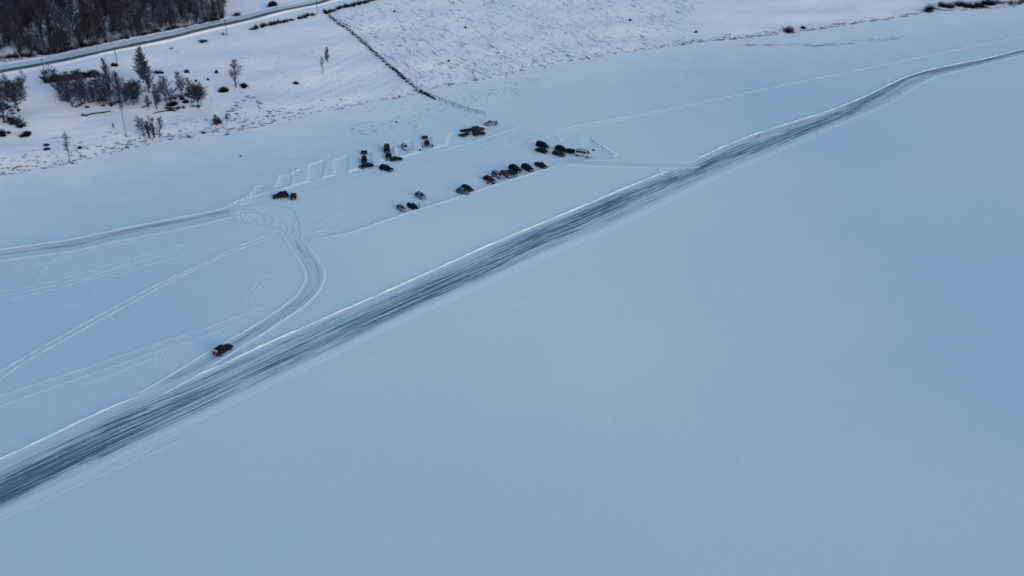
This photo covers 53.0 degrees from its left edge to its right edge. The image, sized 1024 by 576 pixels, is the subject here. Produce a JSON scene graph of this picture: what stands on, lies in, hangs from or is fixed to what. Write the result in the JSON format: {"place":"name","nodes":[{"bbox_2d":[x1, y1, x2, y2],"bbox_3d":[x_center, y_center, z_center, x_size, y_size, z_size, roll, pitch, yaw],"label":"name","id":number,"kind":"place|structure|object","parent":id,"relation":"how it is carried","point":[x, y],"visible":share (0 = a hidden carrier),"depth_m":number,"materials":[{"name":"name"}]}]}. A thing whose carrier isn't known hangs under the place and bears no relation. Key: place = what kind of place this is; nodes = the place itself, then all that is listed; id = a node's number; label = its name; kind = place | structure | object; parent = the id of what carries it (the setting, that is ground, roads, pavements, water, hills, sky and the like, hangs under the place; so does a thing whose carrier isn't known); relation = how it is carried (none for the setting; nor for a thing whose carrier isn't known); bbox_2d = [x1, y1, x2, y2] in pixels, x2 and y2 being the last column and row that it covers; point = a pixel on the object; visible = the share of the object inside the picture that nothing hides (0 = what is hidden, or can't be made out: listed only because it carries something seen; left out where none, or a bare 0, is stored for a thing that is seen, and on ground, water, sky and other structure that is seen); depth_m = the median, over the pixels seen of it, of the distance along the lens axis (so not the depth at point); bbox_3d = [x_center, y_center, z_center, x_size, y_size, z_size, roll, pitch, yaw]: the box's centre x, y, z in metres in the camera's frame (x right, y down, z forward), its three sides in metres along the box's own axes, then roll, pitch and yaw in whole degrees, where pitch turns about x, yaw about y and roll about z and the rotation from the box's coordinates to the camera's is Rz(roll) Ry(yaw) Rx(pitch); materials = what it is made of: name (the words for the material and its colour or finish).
{"place":"outdoors","nodes":[
{"label":"outdoors","id":0,"kind":"place"},
{"bbox_2d":[0,0,340,75],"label":"country road","id":1,"kind":"structure","parent":0,"point":[27,64],"depth_m":452.05,"materials":[{"name":"white snow"}]},
{"bbox_2d":[223,95,271,118],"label":"bank grass","id":2,"kind":"structure","parent":0,"point":[226,116],"depth_m":376.02,"materials":[{"name":"brown plant"}]},
{"bbox_2d":[167,31,402,121],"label":"dry grass","id":3,"kind":"structure","parent":0,"point":[286,65],"depth_m":416.28,"materials":[{"name":"brown plant"}]},
{"bbox_2d":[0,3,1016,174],"bbox_3d":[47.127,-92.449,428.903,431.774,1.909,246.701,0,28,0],"label":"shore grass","id":4,"kind":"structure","parent":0,"point":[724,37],"depth_m":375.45,"materials":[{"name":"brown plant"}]},
{"bbox_2d":[0,6,1023,575],"bbox_3d":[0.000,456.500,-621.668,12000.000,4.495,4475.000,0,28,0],"label":"frozen lake","id":5,"kind":"structure","parent":0,"point":[804,358],"depth_m":234.12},
{"bbox_2d":[0,203,240,261],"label":"lake track","id":6,"kind":"structure","parent":5,"relation":"on","point":[116,235],"depth_m":281.82,"materials":[{"name":"white snow"}]},
{"bbox_2d":[0,230,243,306],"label":"tyre tracks","id":7,"kind":"object","parent":5,"relation":"on","point":[48,265],"visible":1,"depth_m":262.87},
{"bbox_2d":[0,234,272,378],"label":"tyre tracks","id":8,"kind":"object","parent":5,"relation":"on","point":[216,257],"visible":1,"depth_m":245.80},
{"bbox_2d":[0,302,273,406],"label":"tyre tracks","id":9,"kind":"object","parent":5,"relation":"on","point":[105,368],"visible":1,"depth_m":222.99},
{"bbox_2d":[154,267,283,368],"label":"tyre tracks","id":10,"kind":"object","parent":5,"relation":"on","point":[168,354],"visible":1,"depth_m":229.75},
{"bbox_2d":[137,237,325,393],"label":"access track","id":11,"kind":"structure","parent":5,"relation":"on","point":[300,299],"depth_m":240.10,"materials":[{"name":"white snow"}]},
{"bbox_2d":[212,343,233,355],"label":"driving car","id":12,"kind":"object","parent":11,"relation":"on","point":[219,350],"visible":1,"depth_m":225.75,"materials":[{"name":"black paint"}]},
{"bbox_2d":[272,191,288,198],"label":"parked car","id":13,"kind":"object","parent":5,"relation":"on","point":[282,194],"visible":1,"depth_m":305.29,"materials":[{"name":"black paint"}]},
{"bbox_2d":[233,209,344,235],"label":"tyre tracks","id":14,"kind":"object","parent":5,"relation":"on","point":[274,221],"visible":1,"depth_m":292.42},
{"bbox_2d":[234,167,378,295],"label":"tyre tracks","id":15,"kind":"object","parent":5,"relation":"on","point":[294,232],"visible":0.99,"depth_m":290.72},
{"bbox_2d":[359,162,373,168],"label":"parked car","id":16,"kind":"object","parent":5,"relation":"on","point":[365,165],"visible":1,"depth_m":327.53,"materials":[{"name":"black paint"}]},
{"bbox_2d":[22,219,715,511],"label":"tyre tracks","id":17,"kind":"object","parent":5,"relation":"on","point":[119,465],"visible":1,"depth_m":195.88},
{"bbox_2d":[379,164,393,171],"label":"parked car","id":18,"kind":"object","parent":5,"relation":"on","point":[385,167],"visible":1,"depth_m":325.13,"materials":[{"name":"black paint"}]},
{"bbox_2d":[407,202,418,209],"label":"parked car","id":19,"kind":"object","parent":5,"relation":"on","point":[412,205],"visible":1,"depth_m":298.26,"materials":[{"name":"black paint"}]},
{"bbox_2d":[297,126,539,195],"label":"tyre tracks","id":20,"kind":"object","parent":5,"relation":"on","point":[442,155],"visible":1,"depth_m":341.45},
{"bbox_2d":[414,191,425,199],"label":"parked car","id":21,"kind":"object","parent":5,"relation":"on","point":[420,195],"visible":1,"depth_m":305.38,"materials":[{"name":"grey paint"}]},
{"bbox_2d":[456,187,469,194],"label":"parked car","id":22,"kind":"object","parent":5,"relation":"on","point":[462,190],"visible":1,"depth_m":308.19,"materials":[{"name":"grey paint"}]},
{"bbox_2d":[483,175,495,182],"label":"parked car","id":23,"kind":"object","parent":5,"relation":"on","point":[490,179],"visible":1,"depth_m":317.23,"materials":[{"name":"paint"}]},
{"bbox_2d":[491,170,503,178],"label":"parked car","id":24,"kind":"object","parent":5,"relation":"on","point":[497,174],"visible":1,"depth_m":319.79,"materials":[{"name":"silver paint"}]},
{"bbox_2d":[500,169,512,177],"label":"parked car","id":25,"kind":"object","parent":5,"relation":"on","point":[507,174],"visible":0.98,"depth_m":320.78,"materials":[{"name":"green paint"}]},
{"bbox_2d":[508,164,521,172],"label":"parked car","id":26,"kind":"object","parent":5,"relation":"on","point":[516,168],"visible":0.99,"depth_m":324.36,"materials":[{"name":"black paint"}]},
{"bbox_2d":[521,163,533,171],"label":"parked car","id":27,"kind":"object","parent":5,"relation":"on","point":[527,167],"visible":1,"depth_m":325.49,"materials":[{"name":"black paint"}]},
{"bbox_2d":[552,149,565,156],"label":"parked car","id":28,"kind":"object","parent":5,"relation":"on","point":[558,153],"visible":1,"depth_m":337.24,"materials":[{"name":"paint"}]},
{"bbox_2d":[554,145,565,152],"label":"parked car","id":29,"kind":"object","parent":5,"relation":"on","point":[562,148],"visible":0.94,"depth_m":340.87,"materials":[{"name":"black paint"}]},
{"bbox_2d":[575,148,591,157],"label":"camper van","id":30,"kind":"object","parent":5,"relation":"on","point":[586,153],"visible":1,"depth_m":336.11,"materials":[{"name":"white paint"}]},
{"bbox_2d":[590,138,616,155],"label":"snow pile","id":31,"kind":"object","parent":5,"relation":"on","point":[603,146],"visible":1,"depth_m":344.18,"materials":[{"name":"white snow"}]},
{"bbox_2d":[549,36,1023,132],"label":"tyre tracks","id":32,"kind":"object","parent":5,"relation":"on","point":[885,83],"visible":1,"depth_m":394.71},
{"bbox_2d":[737,36,902,46],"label":"ice seam debris","id":33,"kind":"object","parent":5,"relation":"on","point":[820,45],"visible":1,"depth_m":464.19,"materials":[{"name":"grey plant"}]},
{"bbox_2d":[0,0,1023,174],"bbox_3d":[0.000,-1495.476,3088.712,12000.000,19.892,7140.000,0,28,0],"label":"snowy land","id":34,"kind":"structure","parent":0,"point":[46,116],"depth_m":445.34,"materials":[{"name":"white snow"}]},
{"bbox_2d":[0,80,12,122],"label":"bare tree","id":35,"kind":"object","parent":34,"relation":"on","point":[2,98],"visible":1,"depth_m":356.45,"materials":[{"name":"brown plant"}]},
{"bbox_2d":[0,15,13,44],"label":"tree","id":36,"kind":"object","parent":34,"relation":"on","point":[3,28],"visible":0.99,"depth_m":438.03,"materials":[{"name":"brown plant"}]},
{"bbox_2d":[7,17,17,38],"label":"tree","id":37,"kind":"object","parent":34,"relation":"on","point":[11,24],"visible":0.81,"depth_m":445.80,"materials":[{"name":"brown plant"}]},
{"bbox_2d":[4,113,23,124],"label":"shrub","id":38,"kind":"object","parent":34,"relation":"on","point":[12,120],"visible":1,"depth_m":358.59,"materials":[{"name":"brown plant"}]},
{"bbox_2d":[0,74,29,111],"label":"bare tree","id":39,"kind":"object","parent":34,"relation":"on","point":[12,90],"visible":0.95,"depth_m":366.25,"materials":[{"name":"brown plant"}]},
{"bbox_2d":[9,30,22,49],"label":"tree","id":40,"kind":"object","parent":34,"relation":"on","point":[15,32],"visible":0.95,"depth_m":431.52,"materials":[{"name":"brown plant"}]},
{"bbox_2d":[12,12,24,35],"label":"tree","id":41,"kind":"object","parent":34,"relation":"on","point":[19,26],"visible":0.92,"depth_m":449.56,"materials":[{"name":"brown plant"}]},
{"bbox_2d":[13,69,25,88],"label":"bare tree","id":42,"kind":"object","parent":34,"relation":"on","point":[24,75],"visible":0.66,"depth_m":391.27,"materials":[{"name":"brown plant"}]},
{"bbox_2d":[19,1,33,28],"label":"tree","id":43,"kind":"object","parent":34,"relation":"on","point":[25,13],"visible":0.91,"depth_m":459.88,"materials":[{"name":"brown plant"}]},
{"bbox_2d":[33,5,43,38],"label":"tree","id":44,"kind":"object","parent":34,"relation":"on","point":[39,22],"visible":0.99,"depth_m":447.56,"materials":[{"name":"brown plant"}]},
{"bbox_2d":[38,64,52,81],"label":"bare tree","id":45,"kind":"object","parent":34,"relation":"on","point":[45,72],"visible":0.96,"depth_m":398.41,"materials":[{"name":"brown plant"}]},
{"bbox_2d":[42,8,54,33],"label":"tree","id":46,"kind":"object","parent":34,"relation":"on","point":[46,18],"visible":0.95,"depth_m":454.60,"materials":[{"name":"brown plant"}]},
{"bbox_2d":[46,0,61,22],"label":"tree","id":47,"kind":"object","parent":34,"relation":"on","point":[49,4],"visible":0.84,"depth_m":467.59,"materials":[{"name":"brown plant"}]},
{"bbox_2d":[42,68,69,99],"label":"bare tree","id":48,"kind":"object","parent":34,"relation":"on","point":[59,91],"visible":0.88,"depth_m":378.31,"materials":[{"name":"brown plant"}]},
{"bbox_2d":[51,12,66,30],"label":"tree","id":49,"kind":"object","parent":34,"relation":"on","point":[60,21],"visible":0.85,"depth_m":440.86,"materials":[{"name":"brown plant"}]},
{"bbox_2d":[52,27,68,47],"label":"tree","id":50,"kind":"object","parent":34,"relation":"on","point":[59,40],"visible":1,"depth_m":435.10,"materials":[{"name":"brown plant"}]},
{"bbox_2d":[50,5,72,32],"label":"tree","id":51,"kind":"object","parent":34,"relation":"on","point":[57,11],"visible":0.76,"depth_m":446.40,"materials":[{"name":"brown plant"}]},
{"bbox_2d":[61,131,70,162],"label":"bare tree","id":52,"kind":"object","parent":34,"relation":"on","point":[66,142],"visible":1,"depth_m":327.50,"materials":[{"name":"brown plant"}]},
{"bbox_2d":[56,75,79,106],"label":"bare tree","id":53,"kind":"object","parent":34,"relation":"on","point":[65,88],"visible":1,"depth_m":372.40,"materials":[{"name":"brown plant"}]},
{"bbox_2d":[64,25,74,45],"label":"tree","id":54,"kind":"object","parent":34,"relation":"on","point":[69,31],"visible":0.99,"depth_m":439.44,"materials":[{"name":"brown plant"}]},
{"bbox_2d":[64,5,78,31],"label":"tree","id":55,"kind":"object","parent":34,"relation":"on","point":[69,13],"visible":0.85,"depth_m":454.32,"materials":[{"name":"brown plant"}]},
{"bbox_2d":[62,0,80,19],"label":"tree","id":56,"kind":"object","parent":34,"relation":"on","point":[71,5],"visible":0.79,"depth_m":473.66,"materials":[{"name":"grey plant"}]},
{"bbox_2d":[70,71,88,103],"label":"bare tree","id":57,"kind":"object","parent":34,"relation":"on","point":[74,83],"visible":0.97,"depth_m":375.24,"materials":[{"name":"brown plant"}]},
{"bbox_2d":[75,22,84,41],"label":"tree","id":58,"kind":"object","parent":34,"relation":"on","point":[79,38],"visible":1,"depth_m":441.14,"materials":[{"name":"brown plant"}]},
{"bbox_2d":[71,13,88,38],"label":"tree","id":59,"kind":"object","parent":34,"relation":"on","point":[80,20],"visible":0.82,"depth_m":446.89,"materials":[{"name":"brown plant"}]},
{"bbox_2d":[74,69,89,103],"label":"bare tree","id":60,"kind":"object","parent":34,"relation":"on","point":[80,82],"visible":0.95,"depth_m":376.44,"materials":[{"name":"brown plant"}]},
{"bbox_2d":[81,4,87,24],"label":"tree","id":61,"kind":"object","parent":34,"relation":"on","point":[83,13],"visible":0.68,"depth_m":459.28,"materials":[{"name":"brown plant"}]},
{"bbox_2d":[77,0,92,26],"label":"tree","id":62,"kind":"object","parent":34,"relation":"on","point":[83,5],"visible":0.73,"depth_m":461.43,"materials":[{"name":"brown plant"}]},
{"bbox_2d":[76,75,95,102],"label":"bare tree","id":63,"kind":"object","parent":34,"relation":"on","point":[83,89],"visible":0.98,"depth_m":377.65,"materials":[{"name":"brown plant"}]},
{"bbox_2d":[84,78,95,101],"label":"bare tree","id":64,"kind":"object","parent":34,"relation":"on","point":[88,87],"visible":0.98,"depth_m":379.14,"materials":[{"name":"brown plant"}]},
{"bbox_2d":[87,68,103,94],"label":"bare tree","id":65,"kind":"object","parent":34,"relation":"on","point":[93,75],"visible":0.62,"depth_m":383.68,"materials":[{"name":"brown plant"}]},
{"bbox_2d":[89,6,104,35],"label":"tree","id":66,"kind":"object","parent":34,"relation":"on","point":[95,17],"visible":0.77,"depth_m":452.97,"materials":[{"name":"brown plant"}]},
{"bbox_2d":[55,82,140,106],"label":"saplings","id":67,"kind":"object","parent":34,"relation":"on","point":[100,100],"visible":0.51,"depth_m":381.71,"materials":[{"name":"brown plant"}]},
{"bbox_2d":[89,0,106,19],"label":"tree","id":68,"kind":"object","parent":34,"relation":"on","point":[95,4],"visible":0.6,"depth_m":467.81,"materials":[{"name":"brown plant"}]},
{"bbox_2d":[93,73,113,102],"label":"bare tree","id":69,"kind":"object","parent":34,"relation":"on","point":[104,89],"visible":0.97,"depth_m":377.41,"materials":[{"name":"brown plant"}]},
{"bbox_2d":[99,58,112,90],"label":"bare tree","id":70,"kind":"object","parent":34,"relation":"on","point":[105,72],"visible":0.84,"depth_m":386.34,"materials":[{"name":"brown plant"}]},
{"bbox_2d":[105,0,116,26],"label":"tree","id":71,"kind":"object","parent":34,"relation":"on","point":[110,8],"visible":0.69,"depth_m":466.45,"materials":[{"name":"brown plant"}]},
{"bbox_2d":[0,20,222,61],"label":"roadside grass","id":72,"kind":"structure","parent":34,"relation":"on","point":[86,48],"depth_m":432.56,"materials":[{"name":"brown plant"}]},
{"bbox_2d":[106,16,116,35],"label":"tree","id":73,"kind":"object","parent":34,"relation":"on","point":[112,25],"visible":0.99,"depth_m":454.18,"materials":[{"name":"brown plant"}]},
{"bbox_2d":[0,0,224,54],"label":"undergrowth","id":74,"kind":"object","parent":34,"relation":"on","point":[107,18],"visible":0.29,"depth_m":465.48,"materials":[{"name":"brown plant"}]},
{"bbox_2d":[111,1,126,31],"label":"tree","id":75,"kind":"object","parent":34,"relation":"on","point":[118,6],"visible":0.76,"depth_m":457.00,"materials":[{"name":"brown plant"}]},
{"bbox_2d":[106,70,134,106],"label":"bare tree","id":76,"kind":"object","parent":34,"relation":"on","point":[116,87],"visible":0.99,"depth_m":372.38,"materials":[{"name":"brown plant"}]},
{"bbox_2d":[116,14,126,34],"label":"tree","id":77,"kind":"object","parent":34,"relation":"on","point":[120,26],"visible":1,"depth_m":452.17,"materials":[{"name":"brown plant"}]},
{"bbox_2d":[117,78,149,104],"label":"bare tree","id":78,"kind":"object","parent":34,"relation":"on","point":[132,90],"visible":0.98,"depth_m":375.94,"materials":[{"name":"brown plant"}]},
{"bbox_2d":[127,0,140,24],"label":"tree","id":79,"kind":"object","parent":34,"relation":"on","point":[132,10],"visible":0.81,"depth_m":462.05,"materials":[{"name":"brown plant"}]},
{"bbox_2d":[134,14,143,30],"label":"tree","id":80,"kind":"object","parent":34,"relation":"on","point":[138,18],"visible":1,"depth_m":460.40,"materials":[{"name":"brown plant"}]},
{"bbox_2d":[131,46,147,82],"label":"bare tree","id":81,"kind":"object","parent":34,"relation":"on","point":[137,58],"visible":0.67,"depth_m":396.05,"materials":[{"name":"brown plant"}]},
{"bbox_2d":[138,52,153,92],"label":"bare tree","id":82,"kind":"object","parent":34,"relation":"on","point":[146,79],"visible":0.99,"depth_m":386.77,"materials":[{"name":"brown plant"}]},
{"bbox_2d":[140,9,151,30],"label":"tree","id":83,"kind":"object","parent":34,"relation":"on","point":[146,20],"visible":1,"depth_m":463.05,"materials":[{"name":"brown plant"}]},
{"bbox_2d":[140,0,156,13],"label":"tree","id":84,"kind":"object","parent":34,"relation":"on","point":[151,5],"visible":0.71,"depth_m":482.58,"materials":[{"name":"brown plant"}]},
{"bbox_2d":[146,115,155,137],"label":"bare tree","id":85,"kind":"object","parent":34,"relation":"on","point":[152,127],"visible":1,"depth_m":349.25,"materials":[{"name":"brown plant"}]},
{"bbox_2d":[149,12,159,28],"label":"tree","id":86,"kind":"object","parent":34,"relation":"on","point":[155,18],"visible":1,"depth_m":461.98,"materials":[{"name":"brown plant"}]},
{"bbox_2d":[151,86,159,108],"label":"bare tree","id":87,"kind":"object","parent":34,"relation":"on","point":[155,100],"visible":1,"depth_m":374.90,"materials":[{"name":"brown plant"}]},
{"bbox_2d":[151,83,163,103],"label":"bare tree","id":88,"kind":"object","parent":34,"relation":"on","point":[157,93],"visible":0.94,"depth_m":377.44,"materials":[{"name":"brown plant"}]},
{"bbox_2d":[153,116,163,137],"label":"bare tree","id":89,"kind":"object","parent":34,"relation":"on","point":[160,124],"visible":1,"depth_m":349.97,"materials":[{"name":"brown plant"}]},
{"bbox_2d":[153,10,163,28],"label":"tree","id":90,"kind":"object","parent":34,"relation":"on","point":[160,19],"visible":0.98,"depth_m":466.52,"materials":[{"name":"brown plant"}]},
{"bbox_2d":[152,0,172,22],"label":"tree","id":91,"kind":"object","parent":34,"relation":"on","point":[164,6],"visible":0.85,"depth_m":474.16,"materials":[{"name":"brown plant"}]},
{"bbox_2d":[156,81,173,102],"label":"bare tree","id":92,"kind":"object","parent":34,"relation":"on","point":[162,92],"visible":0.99,"depth_m":379.97,"materials":[{"name":"brown plant"}]},
{"bbox_2d":[158,75,180,102],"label":"bare tree","id":93,"kind":"object","parent":34,"relation":"on","point":[163,80],"visible":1,"depth_m":378.76,"materials":[{"name":"brown plant"}]},
{"bbox_2d":[169,71,186,94],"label":"bare tree","id":94,"kind":"object","parent":34,"relation":"on","point":[180,82],"visible":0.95,"depth_m":385.75,"materials":[{"name":"brown plant"}]},
{"bbox_2d":[180,80,207,107],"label":"bare tree","id":95,"kind":"object","parent":34,"relation":"on","point":[196,93],"visible":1,"depth_m":374.02,"materials":[{"name":"brown plant"}]},
{"bbox_2d":[210,0,217,16],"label":"tree","id":96,"kind":"object","parent":34,"relation":"on","point":[213,8],"visible":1,"depth_m":486.75,"materials":[{"name":"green plant"}]},
{"bbox_2d":[225,58,242,87],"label":"bare tree","id":97,"kind":"object","parent":34,"relation":"on","point":[232,72],"visible":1,"depth_m":394.29,"materials":[{"name":"brown plant"}]},
{"bbox_2d":[323,8,483,113],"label":"field fence","id":98,"kind":"object","parent":34,"relation":"on","point":[386,61],"visible":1,"depth_m":419.76,"materials":[{"name":"brown wood"}]},
{"bbox_2d":[336,0,701,87],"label":"stubble","id":99,"kind":"object","parent":34,"relation":"on","point":[502,33],"visible":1,"depth_m":473.84,"materials":[{"name":"brown plant"}]},
{"bbox_2d":[974,1,989,7],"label":"shrub","id":100,"kind":"object","parent":34,"relation":"on","point":[981,5],"visible":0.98,"depth_m":530.07,"materials":[{"name":"black plant"}]},
{"bbox_2d":[0,48,1023,520],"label":"ice road","id":101,"kind":"structure","parent":0,"point":[74,450],"depth_m":240.24,"materials":[{"name":"grey ice"}]},
{"bbox_2d":[534,161,547,168],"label":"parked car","id":102,"kind":"object","parent":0,"point":[542,165],"visible":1,"depth_m":327.53,"materials":[{"name":"green paint"}]},
{"bbox_2d":[536,140,549,148],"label":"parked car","id":103,"kind":"object","parent":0,"point":[542,144],"visible":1,"depth_m":343.81,"materials":[{"name":"black paint"}]},
{"bbox_2d":[562,159,698,167],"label":"track","id":104,"kind":"structure","parent":0,"point":[616,163],"depth_m":330.79,"materials":[{"name":"white snow"}]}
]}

